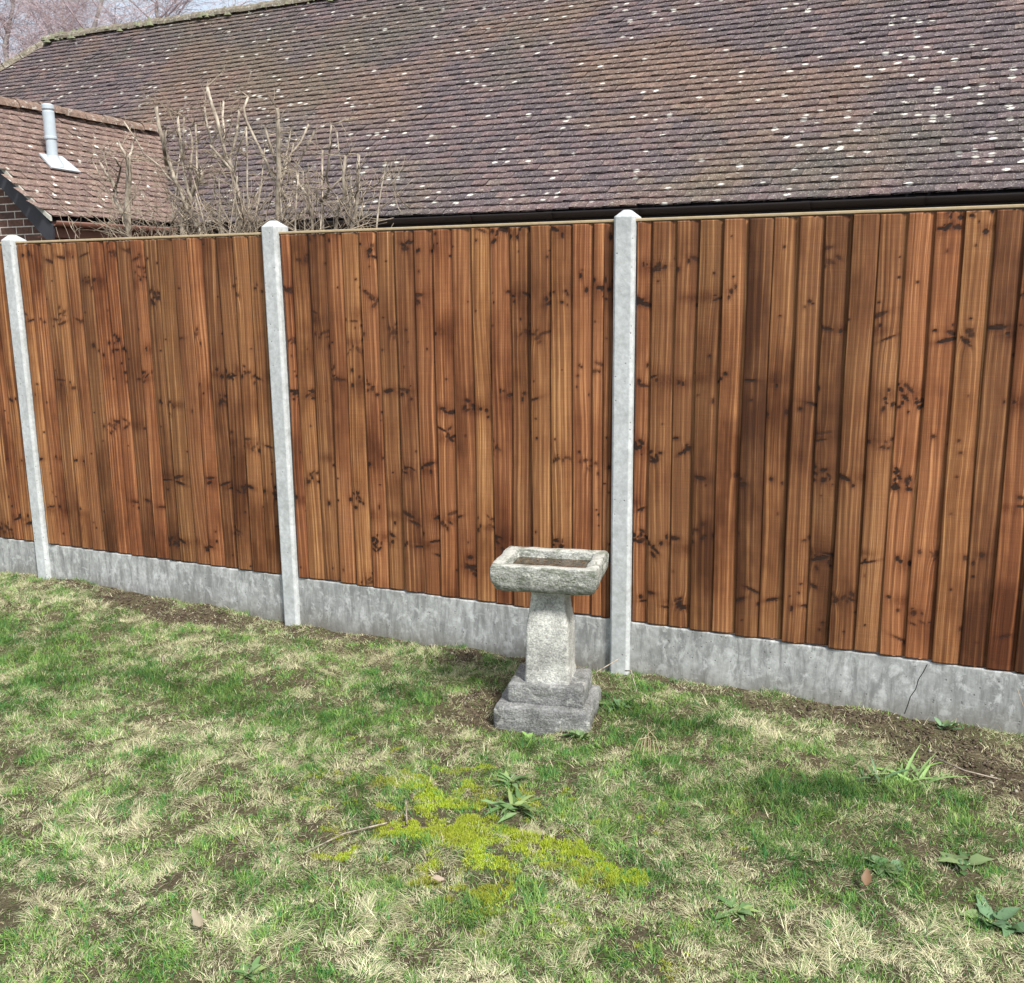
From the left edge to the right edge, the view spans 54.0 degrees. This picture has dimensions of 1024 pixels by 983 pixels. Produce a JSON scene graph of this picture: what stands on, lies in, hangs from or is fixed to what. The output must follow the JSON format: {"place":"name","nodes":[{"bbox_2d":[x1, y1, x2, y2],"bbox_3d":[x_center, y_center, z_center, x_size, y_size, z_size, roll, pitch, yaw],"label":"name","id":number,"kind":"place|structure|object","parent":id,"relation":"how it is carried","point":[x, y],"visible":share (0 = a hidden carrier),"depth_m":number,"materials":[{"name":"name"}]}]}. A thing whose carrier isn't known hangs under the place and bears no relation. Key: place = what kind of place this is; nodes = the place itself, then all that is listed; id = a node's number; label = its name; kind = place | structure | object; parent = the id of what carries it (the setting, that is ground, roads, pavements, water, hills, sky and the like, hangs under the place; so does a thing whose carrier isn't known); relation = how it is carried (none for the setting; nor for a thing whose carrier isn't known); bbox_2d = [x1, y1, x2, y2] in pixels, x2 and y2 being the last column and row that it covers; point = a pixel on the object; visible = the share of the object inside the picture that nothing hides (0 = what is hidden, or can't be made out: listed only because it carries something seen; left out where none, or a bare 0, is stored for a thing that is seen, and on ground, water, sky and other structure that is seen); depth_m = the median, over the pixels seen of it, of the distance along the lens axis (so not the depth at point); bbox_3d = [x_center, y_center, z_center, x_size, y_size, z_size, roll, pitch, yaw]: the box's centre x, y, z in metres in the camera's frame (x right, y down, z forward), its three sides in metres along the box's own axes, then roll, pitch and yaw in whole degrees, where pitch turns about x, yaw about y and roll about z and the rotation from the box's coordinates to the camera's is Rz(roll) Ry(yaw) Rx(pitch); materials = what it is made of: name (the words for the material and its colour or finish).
{"place":"outdoors","nodes":[
{"label":"outdoors","id":0,"kind":"place"},
{"bbox_2d":[0,0,270,62],"label":"sky","id":1,"kind":"structure","parent":0,"point":[205,7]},
{"bbox_2d":[0,571,1023,982],"bbox_3d":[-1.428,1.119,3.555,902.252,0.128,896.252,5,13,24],"label":"ground","id":2,"kind":"structure","parent":0,"point":[14,905],"depth_m":3.44,"materials":[{"name":"green plant"}]},
{"bbox_2d":[0,537,37,574],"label":"gravel board","id":3,"kind":"object","parent":2,"relation":"on","point":[17,555],"visible":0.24,"depth_m":6.36,"materials":[{"name":"concrete"}]},
{"bbox_2d":[0,242,33,540],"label":"fence panel","id":4,"kind":"object","parent":3,"relation":"on","point":[15,516],"visible":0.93,"depth_m":6.20,"materials":[{"name":"brown wood"}]},
{"bbox_2d":[1,235,50,578],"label":"concrete post","id":5,"kind":"object","parent":2,"relation":"on","point":[20,346],"visible":0.59,"depth_m":6.04,"materials":[{"name":"grey concrete"}]},
{"bbox_2d":[0,0,91,63],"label":"birch tree","id":6,"kind":"object","parent":2,"relation":"on","point":[6,48],"visible":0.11,"depth_m":25.94,"materials":[{"name":"grey plant"}]},
{"bbox_2d":[0,0,143,53],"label":"birch tree","id":7,"kind":"object","parent":2,"relation":"on","point":[69,16],"visible":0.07,"depth_m":30.32,"materials":[{"name":"brown plant"}]},
{"bbox_2d":[0,0,179,48],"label":"birch tree","id":8,"kind":"object","parent":2,"relation":"on","point":[37,7],"visible":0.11,"depth_m":25.16,"materials":[{"name":"grey plant"}]},
{"bbox_2d":[56,126,179,242],"bbox_3d":[-2.665,-0.990,6.826,0.951,2.863,0.797,5,13,24],"label":"bare bush","id":9,"kind":"object","parent":2,"relation":"on","point":[127,221],"visible":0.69,"depth_m":6.59,"materials":[{"name":"brown plant"}]},
{"bbox_2d":[38,88,259,240],"bbox_3d":[-2.196,-1.036,6.634,1.260,3.026,1.225,5,13,24],"label":"bare bush","id":10,"kind":"object","parent":2,"relation":"on","point":[200,175],"visible":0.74,"depth_m":6.38,"materials":[{"name":"brown plant"}]},
{"bbox_2d":[48,544,284,621],"bbox_3d":[-2.044,0.539,5.911,1.830,0.307,0.048,5,13,24],"label":"gravel board","id":11,"kind":"object","parent":2,"relation":"on","point":[256,594],"visible":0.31,"depth_m":5.83,"materials":[{"name":"concrete"}]},
{"bbox_2d":[15,232,281,573],"bbox_3d":[-2.056,-0.504,5.698,1.788,1.816,0.074,5,13,24],"label":"fence panel","id":12,"kind":"object","parent":11,"relation":"on","point":[150,375],"visible":0.99,"depth_m":5.64,"materials":[{"name":"brown wood"}]},
{"bbox_2d":[74,0,268,26],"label":"birch tree","id":13,"kind":"object","parent":2,"relation":"on","point":[166,10],"visible":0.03,"depth_m":24.00,"materials":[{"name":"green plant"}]},
{"bbox_2d":[191,908,203,926],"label":"fallen leaf","id":14,"kind":"object","parent":2,"relation":"on","point":[197,918],"visible":1,"depth_m":2.85,"materials":[{"name":"beige plant"}]},
{"bbox_2d":[134,65,327,239],"bbox_3d":[-1.719,-1.071,6.461,1.059,3.152,1.010,0,12,3],"label":"bare bush","id":15,"kind":"object","parent":2,"relation":"on","point":[226,159],"visible":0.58,"depth_m":6.23,"materials":[{"name":"brown plant"}]},
{"bbox_2d":[232,955,265,982],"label":"weed","id":16,"kind":"object","parent":2,"relation":"on","point":[254,963],"visible":1,"depth_m":2.68,"materials":[{"name":"green plant"}]},
{"bbox_2d":[261,221,300,625],"bbox_3d":[-1.200,-0.152,5.374,0.094,2.505,0.110,5,13,24],"label":"concrete post","id":17,"kind":"object","parent":2,"relation":"on","point":[277,337],"visible":0.66,"depth_m":5.27,"materials":[{"name":"grey concrete"}]},
{"bbox_2d":[183,84,382,236],"bbox_3d":[-1.438,-0.969,6.320,1.250,3.003,1.089,5,13,24],"label":"bare bush","id":18,"kind":"object","parent":2,"relation":"on","point":[279,178],"visible":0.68,"depth_m":6.07,"materials":[{"name":"brown plant"}]},
{"bbox_2d":[305,822,386,852],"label":"fallen twig","id":19,"kind":"object","parent":2,"relation":"on","point":[350,832],"visible":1,"depth_m":3.33,"materials":[{"name":"brown wood"}]},
{"bbox_2d":[272,106,427,233],"bbox_3d":[-1.034,-0.841,6.172,0.887,2.803,0.953,5,13,24],"label":"bare bush","id":20,"kind":"object","parent":2,"relation":"on","point":[321,202],"visible":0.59,"depth_m":5.98,"materials":[{"name":"brown plant"}]},
{"bbox_2d":[289,127,427,232],"bbox_3d":[-0.885,-0.767,6.037,0.703,2.710,1.012,5,13,24],"label":"bare bush","id":21,"kind":"object","parent":2,"relation":"on","point":[353,219],"visible":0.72,"depth_m":5.86,"materials":[{"name":"brown plant"}]},
{"bbox_2d":[405,798,407,823],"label":"fallen twig","id":22,"kind":"object","parent":2,"relation":"on","point":[406,809],"visible":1,"depth_m":3.49,"materials":[{"name":"brown wood"}]},
{"bbox_2d":[431,875,444,880],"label":"fallen leaf","id":23,"kind":"object","parent":2,"relation":"on","point":[437,878],"visible":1,"depth_m":3.05,"materials":[{"name":"beige plant"}]},
{"bbox_2d":[298,577,609,670],"bbox_3d":[-0.332,0.681,5.144,1.835,0.307,0.048,5,13,24],"label":"gravel board","id":24,"kind":"object","parent":2,"relation":"on","point":[404,615],"visible":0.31,"depth_m":5.15,"materials":[{"name":"concrete"}]},
{"bbox_2d":[279,219,613,617],"bbox_3d":[-0.345,-0.363,4.931,1.793,1.816,0.074,5,13,24],"label":"fence panel","id":25,"kind":"object","parent":24,"relation":"on","point":[450,386],"visible":0.93,"depth_m":4.87,"materials":[{"name":"brown wood"}]},
{"bbox_2d":[207,736,748,982],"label":"moss","id":26,"kind":"object","parent":2,"relation":"on","point":[452,832],"visible":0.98,"depth_m":3.29,"materials":[{"name":"green plant"}]},
{"bbox_2d":[0,0,1023,243],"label":"house","id":27,"kind":"structure","parent":2,"relation":"on","point":[498,111],"depth_m":10.25,"materials":[{"name":"ceramic"}]},
{"bbox_2d":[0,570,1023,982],"bbox_3d":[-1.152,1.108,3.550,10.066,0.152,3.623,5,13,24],"label":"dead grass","id":28,"kind":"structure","parent":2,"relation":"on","point":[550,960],"depth_m":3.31,"materials":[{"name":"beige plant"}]},
{"bbox_2d":[491,771,532,788],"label":"dandelion","id":29,"kind":"object","parent":2,"relation":"on","point":[515,778],"visible":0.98,"depth_m":3.71,"materials":[{"name":"green plant"}]},
{"bbox_2d":[1,579,1023,981],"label":"soil crumbs","id":30,"kind":"object","parent":2,"relation":"on","point":[971,749],"visible":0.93,"depth_m":4.19,"materials":[{"name":"brown soil"}]},
{"bbox_2d":[482,788,543,822],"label":"dandelion","id":31,"kind":"object","parent":2,"relation":"on","point":[511,805],"visible":1,"depth_m":3.52,"materials":[{"name":"green plant"}]},
{"bbox_2d":[517,731,536,741],"bbox_3d":[0.065,1.016,4.167,0.078,0.033,0.092,-4,12,-18],"label":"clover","id":32,"kind":"object","parent":2,"relation":"on","point":[528,734],"visible":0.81,"depth_m":4.19,"materials":[{"name":"green plant"}]},
{"bbox_2d":[490,546,608,734],"bbox_3d":[0.165,0.655,4.315,0.456,0.769,0.339,2,12,13],"label":"bird bath","id":33,"kind":"object","parent":2,"relation":"on","point":[550,688],"visible":0.98,"depth_m":4.23,"materials":[{"name":"grey stone"}]},
{"bbox_2d":[562,728,590,737],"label":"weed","id":34,"kind":"object","parent":2,"relation":"on","point":[578,733],"visible":1,"depth_m":4.14,"materials":[{"name":"green plant"}]},
{"bbox_2d":[596,659,618,680],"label":"fallen twig","id":35,"kind":"object","parent":2,"relation":"on","point":[604,667],"visible":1,"depth_m":4.65,"materials":[{"name":"brown wood"}]},
{"bbox_2d":[599,697,637,711],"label":"broad leaved weed","id":36,"kind":"object","parent":2,"relation":"on","point":[617,707],"visible":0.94,"depth_m":4.37,"materials":[{"name":"green plant"}]},
{"bbox_2d":[610,210,640,674],"bbox_3d":[0.514,0.007,4.610,0.094,2.505,0.110,5,13,24],"label":"concrete post","id":37,"kind":"object","parent":2,"relation":"on","point":[624,336],"visible":0.63,"depth_m":4.51,"materials":[{"name":"grey concrete"}]},
{"bbox_2d":[633,723,658,758],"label":"dry stalks","id":38,"kind":"object","parent":2,"relation":"on","point":[648,742],"visible":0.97,"depth_m":3.90,"materials":[{"name":"beige plant"}]},
{"bbox_2d":[630,621,1023,734],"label":"gravel board","id":39,"kind":"object","parent":2,"relation":"on","point":[922,689],"visible":0.74,"depth_m":4.34,"materials":[{"name":"concrete"}]},
{"bbox_2d":[632,204,1023,672],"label":"fence panel","id":40,"kind":"object","parent":39,"relation":"on","point":[829,434],"visible":1,"depth_m":4.14,"materials":[{"name":"brown wood"}]},
{"bbox_2d":[862,868,871,884],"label":"fallen leaf","id":41,"kind":"object","parent":2,"relation":"on","point":[866,877],"visible":1,"depth_m":3.02,"materials":[{"name":"brown plant"}]},
{"bbox_2d":[842,756,912,796],"bbox_3d":[1.324,1.046,3.726,0.297,0.048,0.262,10,16,41],"label":"strap leaved weed","id":42,"kind":"object","parent":2,"relation":"on","point":[879,778],"visible":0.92,"depth_m":3.71,"materials":[{"name":"green plant"}]},
{"bbox_2d":[864,855,908,876],"bbox_3d":[1.165,1.169,3.139,0.139,0.025,0.112,5,13,24],"label":"clover","id":43,"kind":"object","parent":2,"relation":"on","point":[882,871],"visible":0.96,"depth_m":3.13,"materials":[{"name":"green plant"}]},
{"bbox_2d":[869,744,967,790],"bbox_3d":[1.486,1.022,3.700,0.364,0.112,0.306,0,12,1],"label":"strap leaved weed","id":44,"kind":"object","parent":2,"relation":"on","point":[924,767],"visible":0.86,"depth_m":3.72,"materials":[{"name":"green plant"}]},
{"bbox_2d":[934,717,960,729],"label":"broad leaved weed","id":45,"kind":"object","parent":2,"relation":"on","point":[943,723],"visible":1,"depth_m":4.12,"materials":[{"name":"green plant"}]},
{"bbox_2d":[936,849,994,875],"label":"broad leaved weed","id":46,"kind":"object","parent":2,"relation":"on","point":[962,857],"visible":1,"depth_m":3.15,"materials":[{"name":"green plant"}]},
{"bbox_2d":[936,758,1000,779],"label":"fallen twig","id":47,"kind":"object","parent":2,"relation":"on","point":[965,770],"visible":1,"depth_m":3.74,"materials":[{"name":"brown wood"}]},
{"bbox_2d":[959,893,1023,937],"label":"broad leaved weed","id":48,"kind":"object","parent":2,"relation":"on","point":[1003,924],"visible":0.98,"depth_m":2.88,"materials":[{"name":"green plant"}]},
{"bbox_2d":[715,895,759,921],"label":"weed","id":49,"kind":"object","parent":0,"point":[744,908],"visible":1,"depth_m":2.94,"materials":[{"name":"green plant"}]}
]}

